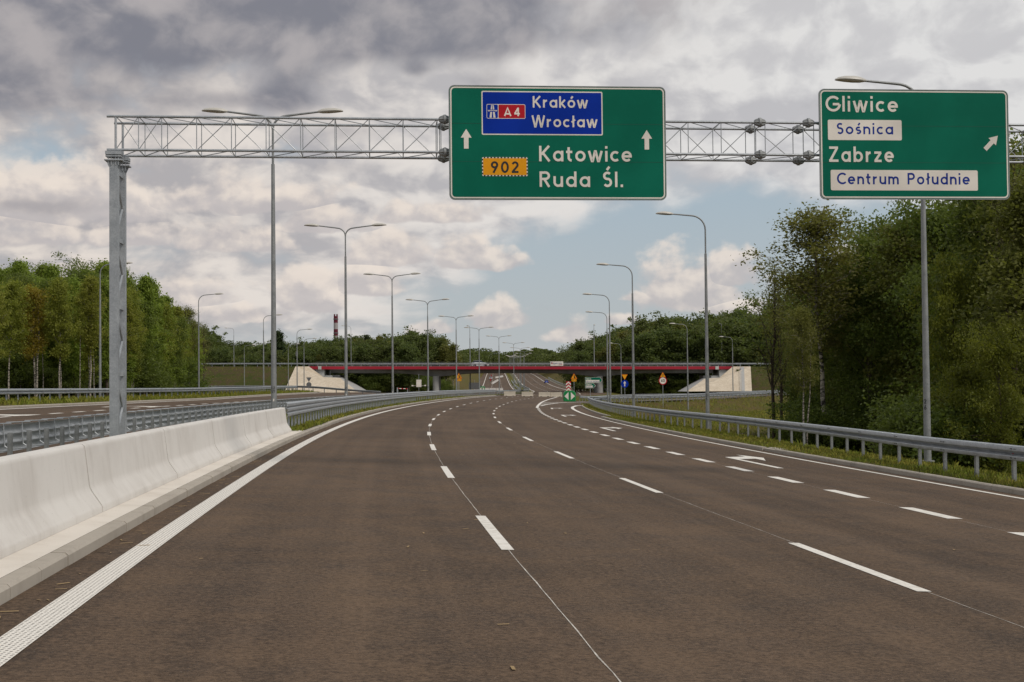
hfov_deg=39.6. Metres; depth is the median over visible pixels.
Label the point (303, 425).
grass
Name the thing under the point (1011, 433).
shrub
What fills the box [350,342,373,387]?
broadleaf tree
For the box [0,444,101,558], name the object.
concrete barrier
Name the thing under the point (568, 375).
broadleaf tree
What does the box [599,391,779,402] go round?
guardrail
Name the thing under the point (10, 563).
pavement
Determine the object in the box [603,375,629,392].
shrub
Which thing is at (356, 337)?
broadleaf tree
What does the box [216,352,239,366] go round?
broadleaf tree
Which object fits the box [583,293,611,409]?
street lamp
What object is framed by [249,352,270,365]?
broadleaf tree
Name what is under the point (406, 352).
broadleaf tree
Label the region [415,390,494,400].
guardrail
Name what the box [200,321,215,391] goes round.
birch tree
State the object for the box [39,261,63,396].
aspen tree
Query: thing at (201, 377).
shrub
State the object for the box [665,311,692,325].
broadleaf tree
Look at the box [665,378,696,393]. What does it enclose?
shrub
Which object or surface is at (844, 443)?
shrub
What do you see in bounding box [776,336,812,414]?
oak tree
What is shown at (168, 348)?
birch tree
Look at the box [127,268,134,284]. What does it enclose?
aspen tree
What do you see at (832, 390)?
alder tree
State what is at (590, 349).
broadleaf tree
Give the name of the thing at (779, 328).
oak tree
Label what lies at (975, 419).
shrub
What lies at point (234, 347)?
broadleaf tree
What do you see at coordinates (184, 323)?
tree
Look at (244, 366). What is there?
street lamp
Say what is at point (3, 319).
birch tree
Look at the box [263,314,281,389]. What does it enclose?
street lamp
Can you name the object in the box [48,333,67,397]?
aspen tree
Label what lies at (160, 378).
shrub
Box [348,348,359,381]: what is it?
birch tree
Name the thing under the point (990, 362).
acacia tree
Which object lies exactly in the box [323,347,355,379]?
broadleaf tree
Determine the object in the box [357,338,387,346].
broadleaf tree
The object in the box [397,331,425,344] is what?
broadleaf tree
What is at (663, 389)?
shrub
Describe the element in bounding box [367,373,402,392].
shrub
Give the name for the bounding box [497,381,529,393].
guardrail
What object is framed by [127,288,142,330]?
birch tree
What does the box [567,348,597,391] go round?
broadleaf tree
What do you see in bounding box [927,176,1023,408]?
alder tree
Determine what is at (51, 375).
shrub
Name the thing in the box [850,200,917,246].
oak tree
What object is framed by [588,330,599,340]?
broadleaf tree
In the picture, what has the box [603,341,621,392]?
birch tree
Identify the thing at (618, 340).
broadleaf tree
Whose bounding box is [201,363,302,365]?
guardrail
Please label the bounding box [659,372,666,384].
warning sign
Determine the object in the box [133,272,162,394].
aspen tree
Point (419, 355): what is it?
broadleaf tree
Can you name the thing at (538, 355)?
distant wood
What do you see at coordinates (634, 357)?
broadleaf tree
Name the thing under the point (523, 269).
sky
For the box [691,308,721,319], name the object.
broadleaf tree
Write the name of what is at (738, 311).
broadleaf tree
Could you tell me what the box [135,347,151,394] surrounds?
aspen tree
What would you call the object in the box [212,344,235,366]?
broadleaf tree
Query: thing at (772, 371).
birch tree
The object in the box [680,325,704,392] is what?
broadleaf tree
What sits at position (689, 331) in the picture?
broadleaf tree
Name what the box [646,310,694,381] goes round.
broadleaf tree
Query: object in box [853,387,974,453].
shrub
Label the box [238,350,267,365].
broadleaf tree
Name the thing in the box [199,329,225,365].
broadleaf tree
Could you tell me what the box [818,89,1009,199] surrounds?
direction sign
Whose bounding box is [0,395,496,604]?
kerb
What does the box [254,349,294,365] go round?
broadleaf tree
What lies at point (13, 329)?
birch tree
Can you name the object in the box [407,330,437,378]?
broadleaf tree
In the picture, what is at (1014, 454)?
guardrail
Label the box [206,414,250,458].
concrete barrier
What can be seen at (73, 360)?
aspen tree
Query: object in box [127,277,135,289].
aspen tree
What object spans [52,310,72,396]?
birch tree
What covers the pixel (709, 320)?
broadleaf tree
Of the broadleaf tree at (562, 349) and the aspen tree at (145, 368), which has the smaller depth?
the aspen tree at (145, 368)
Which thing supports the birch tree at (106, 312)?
on the ground at (463, 383)
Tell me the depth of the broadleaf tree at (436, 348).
374.63 m
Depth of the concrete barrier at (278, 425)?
43.40 m
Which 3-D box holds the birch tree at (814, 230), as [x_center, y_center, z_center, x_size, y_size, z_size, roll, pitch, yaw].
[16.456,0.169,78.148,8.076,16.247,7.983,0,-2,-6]
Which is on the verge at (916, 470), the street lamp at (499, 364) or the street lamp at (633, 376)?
the street lamp at (633, 376)
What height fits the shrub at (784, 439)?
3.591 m
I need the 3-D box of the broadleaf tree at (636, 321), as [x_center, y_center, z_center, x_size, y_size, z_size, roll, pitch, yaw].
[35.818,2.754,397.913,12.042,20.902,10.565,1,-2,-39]
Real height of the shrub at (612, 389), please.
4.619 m
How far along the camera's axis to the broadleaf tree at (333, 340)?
398.05 m
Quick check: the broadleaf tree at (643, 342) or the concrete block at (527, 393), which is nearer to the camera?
the concrete block at (527, 393)
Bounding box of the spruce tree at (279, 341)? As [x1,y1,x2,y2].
[270,330,287,365]
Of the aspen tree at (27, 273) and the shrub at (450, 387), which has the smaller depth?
the aspen tree at (27, 273)
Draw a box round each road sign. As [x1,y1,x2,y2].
[306,377,310,386]
[469,380,480,389]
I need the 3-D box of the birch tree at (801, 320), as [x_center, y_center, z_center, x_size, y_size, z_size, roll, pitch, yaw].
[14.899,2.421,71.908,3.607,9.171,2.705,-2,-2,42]
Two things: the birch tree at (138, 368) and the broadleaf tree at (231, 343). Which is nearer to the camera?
the birch tree at (138, 368)
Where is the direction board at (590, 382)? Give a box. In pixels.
[585,377,601,395]
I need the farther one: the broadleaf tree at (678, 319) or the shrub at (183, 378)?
the broadleaf tree at (678, 319)
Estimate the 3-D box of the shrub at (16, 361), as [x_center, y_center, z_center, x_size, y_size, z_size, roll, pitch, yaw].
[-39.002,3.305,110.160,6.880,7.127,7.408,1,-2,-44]
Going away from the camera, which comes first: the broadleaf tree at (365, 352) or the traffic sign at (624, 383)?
the traffic sign at (624, 383)
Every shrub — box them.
[0,340,52,397]
[1,363,46,398]
[23,363,83,398]
[46,360,98,396]
[56,371,103,396]
[88,367,137,395]
[132,349,171,395]
[138,357,178,394]
[151,362,185,394]
[151,374,178,393]
[177,372,196,393]
[183,353,216,393]
[185,364,217,392]
[354,375,382,390]
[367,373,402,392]
[389,382,412,392]
[406,377,430,391]
[417,375,443,390]
[423,379,452,390]
[443,384,455,390]
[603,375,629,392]
[603,384,614,391]
[615,375,639,393]
[616,386,628,394]
[635,385,653,393]
[648,384,668,393]
[651,380,669,393]
[652,381,676,393]
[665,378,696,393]
[689,374,702,393]
[761,382,853,448]
[763,396,871,448]
[770,430,805,440]
[808,418,865,451]
[836,396,884,451]
[840,420,869,451]
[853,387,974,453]
[853,394,935,460]
[860,378,946,458]
[885,396,1004,468]
[912,396,1023,471]
[973,407,1023,472]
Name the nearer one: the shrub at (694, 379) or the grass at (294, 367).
the grass at (294, 367)
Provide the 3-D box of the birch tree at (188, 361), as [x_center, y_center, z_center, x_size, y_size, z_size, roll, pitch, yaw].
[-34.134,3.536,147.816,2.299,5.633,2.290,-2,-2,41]
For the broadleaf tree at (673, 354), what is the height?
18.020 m
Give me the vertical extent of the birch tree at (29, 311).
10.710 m
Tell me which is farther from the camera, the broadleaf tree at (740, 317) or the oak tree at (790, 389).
the broadleaf tree at (740, 317)
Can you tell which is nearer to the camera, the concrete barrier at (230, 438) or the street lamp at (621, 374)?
the concrete barrier at (230, 438)
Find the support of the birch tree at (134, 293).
on the ground at (463, 383)
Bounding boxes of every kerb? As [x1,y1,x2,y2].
[0,392,317,408]
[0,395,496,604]
[581,405,1023,495]
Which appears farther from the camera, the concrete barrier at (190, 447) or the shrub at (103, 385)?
the shrub at (103, 385)
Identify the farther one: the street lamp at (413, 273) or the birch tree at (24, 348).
the street lamp at (413, 273)
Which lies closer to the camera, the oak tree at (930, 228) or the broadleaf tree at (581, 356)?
the oak tree at (930, 228)
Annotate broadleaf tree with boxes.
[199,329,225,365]
[201,325,219,343]
[201,345,223,366]
[210,332,227,344]
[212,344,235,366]
[214,340,236,347]
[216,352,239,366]
[227,346,246,350]
[231,354,259,365]
[232,348,244,357]
[233,341,256,356]
[235,341,256,347]
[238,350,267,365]
[242,342,262,354]
[246,343,269,356]
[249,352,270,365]
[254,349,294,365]
[287,351,298,365]
[289,347,316,365]
[291,337,304,347]
[293,340,326,359]
[298,344,324,365]
[307,345,349,376]
[313,337,331,345]
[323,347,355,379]
[325,335,342,347]
[329,337,352,344]
[330,338,361,347]
[335,345,362,385]
[338,339,363,386]
[347,334,373,340]
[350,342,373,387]
[355,343,398,392]
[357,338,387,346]
[357,348,378,377]
[374,336,411,392]
[385,343,425,391]
[387,334,429,388]
[394,333,439,391]
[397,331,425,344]
[401,325,419,335]
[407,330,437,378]
[426,339,447,380]
[430,334,451,382]
[554,345,585,389]
[555,350,576,391]
[556,338,600,391]
[563,356,588,391]
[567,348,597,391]
[583,342,608,391]
[587,336,606,388]
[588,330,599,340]
[596,337,620,384]
[601,337,627,386]
[605,328,622,341]
[608,324,634,332]
[611,327,667,393]
[613,332,639,393]
[618,331,648,393]
[625,312,653,377]
[626,314,647,329]
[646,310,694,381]
[647,327,679,392]
[649,323,693,393]
[660,324,697,393]
[664,331,701,393]
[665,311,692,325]
[679,316,696,329]
[680,320,736,392]
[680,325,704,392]
[683,328,702,377]
[685,310,711,326]
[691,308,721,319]
[692,318,752,375]
[696,314,717,392]
[704,321,758,391]
[713,302,754,319]
[716,312,730,323]
[724,310,753,324]
[735,317,776,365]
[738,321,772,365]
[741,315,763,323]
[745,313,772,365]
[954,133,1023,383]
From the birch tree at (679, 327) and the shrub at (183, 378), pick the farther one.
the birch tree at (679, 327)
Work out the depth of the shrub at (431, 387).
354.37 m
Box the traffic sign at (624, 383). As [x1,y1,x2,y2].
[621,374,627,387]
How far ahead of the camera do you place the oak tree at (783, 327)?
99.44 m
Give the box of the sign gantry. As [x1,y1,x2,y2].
[104,115,1023,436]
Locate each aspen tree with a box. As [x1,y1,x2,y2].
[0,265,6,291]
[0,336,29,388]
[2,267,12,276]
[5,256,35,280]
[18,267,33,275]
[31,260,55,277]
[32,342,50,384]
[33,275,48,292]
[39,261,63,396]
[43,313,55,395]
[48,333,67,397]
[62,274,87,396]
[78,265,95,394]
[90,276,128,395]
[91,260,108,277]
[95,258,108,271]
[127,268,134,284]
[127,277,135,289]
[127,346,139,386]
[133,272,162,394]
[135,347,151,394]
[138,291,158,394]
[145,299,160,394]
[148,315,176,393]
[151,281,166,316]
[151,300,172,393]
[160,292,180,393]
[166,345,179,386]
[175,314,194,393]
[180,338,192,386]
[188,326,207,391]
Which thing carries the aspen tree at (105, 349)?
on the ground at (463, 383)
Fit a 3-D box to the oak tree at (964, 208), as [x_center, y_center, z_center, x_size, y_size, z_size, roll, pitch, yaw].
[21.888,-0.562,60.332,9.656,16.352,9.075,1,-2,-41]
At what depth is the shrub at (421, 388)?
352.93 m
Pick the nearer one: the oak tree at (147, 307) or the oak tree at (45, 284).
the oak tree at (45, 284)
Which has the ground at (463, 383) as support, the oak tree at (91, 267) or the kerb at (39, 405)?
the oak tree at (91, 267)
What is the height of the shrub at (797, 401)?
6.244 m
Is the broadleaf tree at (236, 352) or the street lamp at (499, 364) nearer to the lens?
the street lamp at (499, 364)
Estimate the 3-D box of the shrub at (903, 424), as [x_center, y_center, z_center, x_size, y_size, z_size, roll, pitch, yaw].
[15.182,4.414,54.414,4.877,4.880,4.529,1,-2,-43]
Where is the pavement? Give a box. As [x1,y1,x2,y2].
[0,430,303,577]
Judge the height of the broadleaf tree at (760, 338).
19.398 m
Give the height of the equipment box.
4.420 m
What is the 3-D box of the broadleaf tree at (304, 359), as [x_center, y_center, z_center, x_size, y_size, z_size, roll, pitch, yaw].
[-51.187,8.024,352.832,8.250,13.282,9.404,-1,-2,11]
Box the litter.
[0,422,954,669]
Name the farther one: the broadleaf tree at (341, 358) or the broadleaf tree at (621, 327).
the broadleaf tree at (621, 327)
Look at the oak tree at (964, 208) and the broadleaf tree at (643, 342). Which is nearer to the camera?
the oak tree at (964, 208)
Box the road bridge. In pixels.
[286,362,751,392]
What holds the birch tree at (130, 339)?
on the ground at (463, 383)
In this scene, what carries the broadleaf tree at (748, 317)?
on the ground at (463, 383)
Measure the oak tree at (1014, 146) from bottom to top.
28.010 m
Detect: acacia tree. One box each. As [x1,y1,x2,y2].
[899,243,1002,411]
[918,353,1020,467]
[941,313,1023,475]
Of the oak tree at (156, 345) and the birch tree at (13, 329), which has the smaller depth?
the birch tree at (13, 329)
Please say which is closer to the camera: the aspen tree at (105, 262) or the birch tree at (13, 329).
the birch tree at (13, 329)
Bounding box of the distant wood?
[458,347,563,365]
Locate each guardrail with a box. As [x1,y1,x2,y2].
[0,386,296,401]
[0,396,331,454]
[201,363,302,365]
[211,386,380,393]
[285,392,416,431]
[332,392,473,397]
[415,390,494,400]
[492,380,519,393]
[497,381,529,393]
[548,377,606,391]
[579,390,777,401]
[587,391,775,401]
[587,397,631,422]
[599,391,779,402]
[629,406,1023,480]
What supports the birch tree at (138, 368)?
on the ground at (463, 383)
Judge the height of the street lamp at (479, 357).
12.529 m
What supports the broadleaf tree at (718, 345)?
on the ground at (463, 383)
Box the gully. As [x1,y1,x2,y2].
[764,447,785,451]
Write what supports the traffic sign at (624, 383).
on the ground at (463, 383)
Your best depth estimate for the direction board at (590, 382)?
221.90 m
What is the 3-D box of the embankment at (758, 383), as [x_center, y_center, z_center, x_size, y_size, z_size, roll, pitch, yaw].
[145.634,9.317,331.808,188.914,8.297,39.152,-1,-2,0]
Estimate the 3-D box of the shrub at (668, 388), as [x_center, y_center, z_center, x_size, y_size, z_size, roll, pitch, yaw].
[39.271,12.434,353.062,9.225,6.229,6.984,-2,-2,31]
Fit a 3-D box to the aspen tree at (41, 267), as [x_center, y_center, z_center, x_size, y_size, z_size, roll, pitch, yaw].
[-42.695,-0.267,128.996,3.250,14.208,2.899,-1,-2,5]
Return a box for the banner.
[550,361,562,365]
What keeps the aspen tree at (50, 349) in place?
on the ground at (463, 383)
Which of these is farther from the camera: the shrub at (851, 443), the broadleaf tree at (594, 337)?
the broadleaf tree at (594, 337)
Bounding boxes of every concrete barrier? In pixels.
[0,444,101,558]
[72,429,176,511]
[154,420,221,477]
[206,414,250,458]
[241,410,272,446]
[262,407,291,437]
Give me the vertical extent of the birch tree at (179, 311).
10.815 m
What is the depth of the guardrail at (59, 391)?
102.91 m
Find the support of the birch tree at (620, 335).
on the ground at (463, 383)
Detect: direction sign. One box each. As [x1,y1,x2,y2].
[448,85,666,199]
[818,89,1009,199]
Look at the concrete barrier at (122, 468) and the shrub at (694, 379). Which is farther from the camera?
the shrub at (694, 379)
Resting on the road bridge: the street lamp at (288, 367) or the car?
the car
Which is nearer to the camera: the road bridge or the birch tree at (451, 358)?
the road bridge
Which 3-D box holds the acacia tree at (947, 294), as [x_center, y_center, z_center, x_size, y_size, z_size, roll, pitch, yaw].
[18.063,1.596,58.041,3.623,11.251,4.365,1,-2,-38]
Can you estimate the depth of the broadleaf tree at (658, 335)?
349.16 m
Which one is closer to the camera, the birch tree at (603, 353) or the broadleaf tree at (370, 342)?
the birch tree at (603, 353)
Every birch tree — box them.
[0,277,37,398]
[0,282,12,357]
[12,309,25,397]
[13,282,55,396]
[18,282,50,394]
[36,275,81,395]
[36,303,52,396]
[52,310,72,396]
[67,271,108,396]
[70,290,89,395]
[77,349,98,395]
[86,313,102,396]
[101,311,108,345]
[127,287,148,394]
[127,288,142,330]
[127,294,148,362]
[127,300,147,394]
[130,345,148,395]
[144,315,167,394]
[156,297,185,362]
[160,325,177,368]
[163,315,182,367]
[171,303,194,379]
[177,304,204,392]
[185,352,193,378]
[196,331,207,366]
[200,321,215,391]
[277,357,287,365]
[315,354,326,365]
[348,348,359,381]
[432,343,455,381]
[445,342,463,385]
[591,351,603,365]
[593,346,608,381]
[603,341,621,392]
[612,328,630,340]
[670,321,690,332]
[730,197,895,441]
[740,257,796,438]
[747,276,796,420]
[765,302,830,444]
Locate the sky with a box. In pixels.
[0,0,1023,355]
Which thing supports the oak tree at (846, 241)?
on the ground at (463, 383)
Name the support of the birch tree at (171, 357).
on the ground at (463, 383)
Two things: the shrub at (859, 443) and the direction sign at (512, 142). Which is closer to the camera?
the direction sign at (512, 142)
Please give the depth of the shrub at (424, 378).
356.59 m
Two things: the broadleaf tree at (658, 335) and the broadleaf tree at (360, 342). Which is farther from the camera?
the broadleaf tree at (360, 342)
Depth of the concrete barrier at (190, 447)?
25.20 m
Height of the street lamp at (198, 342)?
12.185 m
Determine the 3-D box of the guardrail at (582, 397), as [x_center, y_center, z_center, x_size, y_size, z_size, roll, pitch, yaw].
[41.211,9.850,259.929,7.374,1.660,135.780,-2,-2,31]
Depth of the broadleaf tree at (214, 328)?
376.78 m
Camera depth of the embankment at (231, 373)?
320.41 m
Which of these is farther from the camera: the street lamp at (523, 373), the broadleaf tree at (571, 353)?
the street lamp at (523, 373)
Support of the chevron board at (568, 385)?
on the crash cushion
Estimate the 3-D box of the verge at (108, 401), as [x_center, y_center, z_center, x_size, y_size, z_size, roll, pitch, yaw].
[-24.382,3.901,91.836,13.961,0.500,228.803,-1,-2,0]
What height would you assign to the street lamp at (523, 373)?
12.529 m
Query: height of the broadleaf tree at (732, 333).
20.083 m
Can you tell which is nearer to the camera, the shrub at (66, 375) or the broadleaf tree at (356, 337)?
the shrub at (66, 375)
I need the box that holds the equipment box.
[412,380,425,386]
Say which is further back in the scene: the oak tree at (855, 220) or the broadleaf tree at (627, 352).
the broadleaf tree at (627, 352)
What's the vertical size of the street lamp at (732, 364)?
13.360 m
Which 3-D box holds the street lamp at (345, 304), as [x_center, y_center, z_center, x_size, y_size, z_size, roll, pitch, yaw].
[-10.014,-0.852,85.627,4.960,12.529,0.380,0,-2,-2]
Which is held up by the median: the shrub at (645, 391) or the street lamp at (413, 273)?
the street lamp at (413, 273)
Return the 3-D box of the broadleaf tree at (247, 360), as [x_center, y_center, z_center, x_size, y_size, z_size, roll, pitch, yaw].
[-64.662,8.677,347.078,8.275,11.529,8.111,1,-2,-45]
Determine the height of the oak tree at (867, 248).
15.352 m
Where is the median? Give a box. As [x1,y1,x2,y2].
[287,373,530,429]
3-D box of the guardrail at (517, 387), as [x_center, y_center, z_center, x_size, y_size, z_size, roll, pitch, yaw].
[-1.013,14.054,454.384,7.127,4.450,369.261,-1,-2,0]
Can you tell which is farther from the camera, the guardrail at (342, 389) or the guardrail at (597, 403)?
the guardrail at (342, 389)
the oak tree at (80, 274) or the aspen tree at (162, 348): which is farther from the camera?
the aspen tree at (162, 348)
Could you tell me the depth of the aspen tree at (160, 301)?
133.38 m
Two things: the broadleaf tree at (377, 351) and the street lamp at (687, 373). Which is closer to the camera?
the street lamp at (687, 373)
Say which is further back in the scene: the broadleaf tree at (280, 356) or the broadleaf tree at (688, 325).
the broadleaf tree at (688, 325)
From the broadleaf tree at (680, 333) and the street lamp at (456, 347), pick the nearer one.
the street lamp at (456, 347)
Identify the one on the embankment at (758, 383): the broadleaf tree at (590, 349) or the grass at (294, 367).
the grass at (294, 367)
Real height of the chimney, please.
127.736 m
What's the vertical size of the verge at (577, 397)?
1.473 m
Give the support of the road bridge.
on the ground at (463, 383)
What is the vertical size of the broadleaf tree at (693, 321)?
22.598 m
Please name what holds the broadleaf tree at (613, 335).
on the ground at (463, 383)
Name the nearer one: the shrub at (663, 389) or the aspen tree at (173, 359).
the aspen tree at (173, 359)
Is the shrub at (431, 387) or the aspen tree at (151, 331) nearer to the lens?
the aspen tree at (151, 331)
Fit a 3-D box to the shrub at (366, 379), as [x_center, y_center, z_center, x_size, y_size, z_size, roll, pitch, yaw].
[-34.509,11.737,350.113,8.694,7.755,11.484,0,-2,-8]
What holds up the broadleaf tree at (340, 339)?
on the ground at (463, 383)
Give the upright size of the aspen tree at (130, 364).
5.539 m
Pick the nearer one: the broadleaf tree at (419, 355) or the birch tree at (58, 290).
the birch tree at (58, 290)
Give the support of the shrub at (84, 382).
on the ground at (463, 383)
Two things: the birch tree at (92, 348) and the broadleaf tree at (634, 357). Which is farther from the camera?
the broadleaf tree at (634, 357)
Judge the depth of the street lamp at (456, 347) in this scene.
197.11 m
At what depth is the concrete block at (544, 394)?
250.64 m
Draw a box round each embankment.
[200,366,294,392]
[720,366,790,394]
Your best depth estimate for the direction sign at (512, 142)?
28.69 m
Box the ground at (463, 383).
[1,373,866,577]
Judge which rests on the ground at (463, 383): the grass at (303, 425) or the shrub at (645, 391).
the shrub at (645, 391)
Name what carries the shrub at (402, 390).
on the ground at (463, 383)
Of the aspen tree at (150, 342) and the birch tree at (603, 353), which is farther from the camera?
the birch tree at (603, 353)
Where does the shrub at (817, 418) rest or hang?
on the ground at (463, 383)
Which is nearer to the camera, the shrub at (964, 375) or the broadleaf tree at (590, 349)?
the shrub at (964, 375)
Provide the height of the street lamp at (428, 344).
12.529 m
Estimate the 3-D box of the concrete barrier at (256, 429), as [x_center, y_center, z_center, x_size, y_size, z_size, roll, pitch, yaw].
[-6.907,2.289,37.674,0.604,0.810,5.863,0,-2,-4]
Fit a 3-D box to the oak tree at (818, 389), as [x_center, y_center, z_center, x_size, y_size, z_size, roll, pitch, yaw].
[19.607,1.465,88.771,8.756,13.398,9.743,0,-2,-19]
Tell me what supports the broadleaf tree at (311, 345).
on the ground at (463, 383)
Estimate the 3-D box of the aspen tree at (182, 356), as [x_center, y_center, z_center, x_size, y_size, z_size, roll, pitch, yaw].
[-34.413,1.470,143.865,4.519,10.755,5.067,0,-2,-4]
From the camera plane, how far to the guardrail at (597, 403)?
117.43 m
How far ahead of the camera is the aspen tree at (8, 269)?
133.96 m
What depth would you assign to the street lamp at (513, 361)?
312.82 m
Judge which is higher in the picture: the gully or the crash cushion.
the crash cushion
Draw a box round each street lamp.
[99,262,131,397]
[198,293,222,392]
[202,108,342,442]
[244,344,254,385]
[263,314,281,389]
[288,343,298,389]
[297,328,310,389]
[304,223,385,408]
[364,272,420,392]
[406,298,448,398]
[439,315,473,395]
[464,326,491,394]
[487,335,511,395]
[502,342,524,385]
[510,347,529,391]
[515,353,529,389]
[516,350,532,388]
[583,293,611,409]
[586,311,608,401]
[596,263,634,415]
[611,343,621,400]
[656,211,709,429]
[669,323,688,409]
[719,336,733,391]
[835,76,934,463]
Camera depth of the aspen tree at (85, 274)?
121.10 m
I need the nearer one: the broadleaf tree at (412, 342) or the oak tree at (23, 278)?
the oak tree at (23, 278)
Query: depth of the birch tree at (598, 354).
355.32 m
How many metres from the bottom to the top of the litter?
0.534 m
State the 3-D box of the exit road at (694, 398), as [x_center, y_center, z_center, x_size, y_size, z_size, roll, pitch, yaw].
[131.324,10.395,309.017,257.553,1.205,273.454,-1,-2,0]
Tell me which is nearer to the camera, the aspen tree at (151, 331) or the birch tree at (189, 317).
the aspen tree at (151, 331)
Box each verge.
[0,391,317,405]
[562,392,622,402]
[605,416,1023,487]
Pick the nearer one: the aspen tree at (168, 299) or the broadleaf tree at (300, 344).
the aspen tree at (168, 299)
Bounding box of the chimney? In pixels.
[333,314,337,338]
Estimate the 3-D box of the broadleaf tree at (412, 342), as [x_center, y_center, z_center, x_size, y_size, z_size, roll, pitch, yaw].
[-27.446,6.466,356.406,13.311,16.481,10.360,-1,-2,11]
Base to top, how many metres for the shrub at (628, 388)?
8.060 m
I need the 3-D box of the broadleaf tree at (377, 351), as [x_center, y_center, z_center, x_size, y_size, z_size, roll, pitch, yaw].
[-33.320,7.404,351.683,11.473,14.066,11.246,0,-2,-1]
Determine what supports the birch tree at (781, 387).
on the ground at (463, 383)
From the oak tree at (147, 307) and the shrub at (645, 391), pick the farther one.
the shrub at (645, 391)
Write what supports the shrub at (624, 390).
on the ground at (463, 383)
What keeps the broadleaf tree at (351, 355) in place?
on the ground at (463, 383)
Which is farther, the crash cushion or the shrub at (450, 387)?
the shrub at (450, 387)
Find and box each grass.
[130,367,785,394]
[286,395,463,430]
[614,395,1022,474]
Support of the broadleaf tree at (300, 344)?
on the ground at (463, 383)
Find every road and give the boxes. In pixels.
[0,373,514,456]
[0,373,1023,681]
[579,394,783,403]
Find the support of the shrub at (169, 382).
on the ground at (463, 383)
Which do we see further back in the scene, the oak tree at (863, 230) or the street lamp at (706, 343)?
the oak tree at (863, 230)
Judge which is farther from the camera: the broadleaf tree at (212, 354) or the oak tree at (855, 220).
the broadleaf tree at (212, 354)
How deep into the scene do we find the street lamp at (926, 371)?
40.67 m
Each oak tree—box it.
[0,263,53,395]
[36,271,97,396]
[50,257,144,395]
[51,251,138,279]
[82,258,102,275]
[107,279,158,362]
[134,287,169,393]
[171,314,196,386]
[726,255,831,414]
[751,257,843,374]
[757,275,828,375]
[767,264,851,415]
[773,260,879,421]
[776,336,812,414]
[789,224,866,285]
[806,262,915,452]
[812,217,934,417]
[821,201,958,385]
[834,206,885,251]
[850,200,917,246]
[872,200,975,398]
[878,200,994,393]
[892,158,1023,405]
[1009,127,1023,153]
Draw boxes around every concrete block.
[504,391,515,395]
[522,392,532,395]
[539,392,549,396]
[551,392,561,396]
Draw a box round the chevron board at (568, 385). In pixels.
[566,381,570,390]
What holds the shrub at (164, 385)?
on the ground at (463, 383)
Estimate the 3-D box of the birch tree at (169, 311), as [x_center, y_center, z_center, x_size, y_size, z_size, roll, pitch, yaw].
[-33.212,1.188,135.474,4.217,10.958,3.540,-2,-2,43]
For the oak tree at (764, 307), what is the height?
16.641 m
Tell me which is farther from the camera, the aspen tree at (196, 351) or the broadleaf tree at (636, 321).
the broadleaf tree at (636, 321)
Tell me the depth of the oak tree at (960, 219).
64.49 m
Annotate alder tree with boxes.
[811,240,886,423]
[827,201,949,416]
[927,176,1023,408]
[929,170,1023,444]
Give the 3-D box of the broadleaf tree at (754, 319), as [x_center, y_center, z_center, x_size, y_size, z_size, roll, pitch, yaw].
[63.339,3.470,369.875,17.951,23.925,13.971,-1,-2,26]
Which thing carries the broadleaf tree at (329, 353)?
on the ground at (463, 383)
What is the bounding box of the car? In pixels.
[471,360,487,365]
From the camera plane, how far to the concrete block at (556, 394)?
250.95 m
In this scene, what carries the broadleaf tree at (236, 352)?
on the ground at (463, 383)
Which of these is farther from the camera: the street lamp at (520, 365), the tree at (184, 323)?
the street lamp at (520, 365)
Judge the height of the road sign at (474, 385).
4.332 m
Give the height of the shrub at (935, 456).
5.127 m
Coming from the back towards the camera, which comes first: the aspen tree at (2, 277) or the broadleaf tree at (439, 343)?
the broadleaf tree at (439, 343)
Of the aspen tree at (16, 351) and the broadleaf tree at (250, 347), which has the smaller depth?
the aspen tree at (16, 351)
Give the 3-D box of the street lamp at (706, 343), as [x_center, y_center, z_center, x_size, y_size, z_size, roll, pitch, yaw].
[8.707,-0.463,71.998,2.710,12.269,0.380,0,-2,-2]
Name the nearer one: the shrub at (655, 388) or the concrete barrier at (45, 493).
the concrete barrier at (45, 493)
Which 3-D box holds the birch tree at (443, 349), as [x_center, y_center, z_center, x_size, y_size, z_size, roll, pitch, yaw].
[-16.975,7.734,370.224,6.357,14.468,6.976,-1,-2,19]
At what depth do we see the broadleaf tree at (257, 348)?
368.61 m
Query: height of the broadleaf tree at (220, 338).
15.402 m
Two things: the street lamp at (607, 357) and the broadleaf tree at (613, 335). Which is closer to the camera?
the street lamp at (607, 357)
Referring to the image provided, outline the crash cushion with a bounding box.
[563,391,575,401]
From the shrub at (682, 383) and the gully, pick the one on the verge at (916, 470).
the gully
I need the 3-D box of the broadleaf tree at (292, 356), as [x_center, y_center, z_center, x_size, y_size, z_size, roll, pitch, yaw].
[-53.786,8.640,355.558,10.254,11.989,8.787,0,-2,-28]
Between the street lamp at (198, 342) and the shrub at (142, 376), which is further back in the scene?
the street lamp at (198, 342)
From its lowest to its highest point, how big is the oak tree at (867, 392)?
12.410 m
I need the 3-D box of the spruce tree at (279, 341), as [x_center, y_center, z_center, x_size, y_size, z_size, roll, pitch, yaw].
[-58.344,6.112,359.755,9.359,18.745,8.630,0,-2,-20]
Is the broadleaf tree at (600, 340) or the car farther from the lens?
the broadleaf tree at (600, 340)

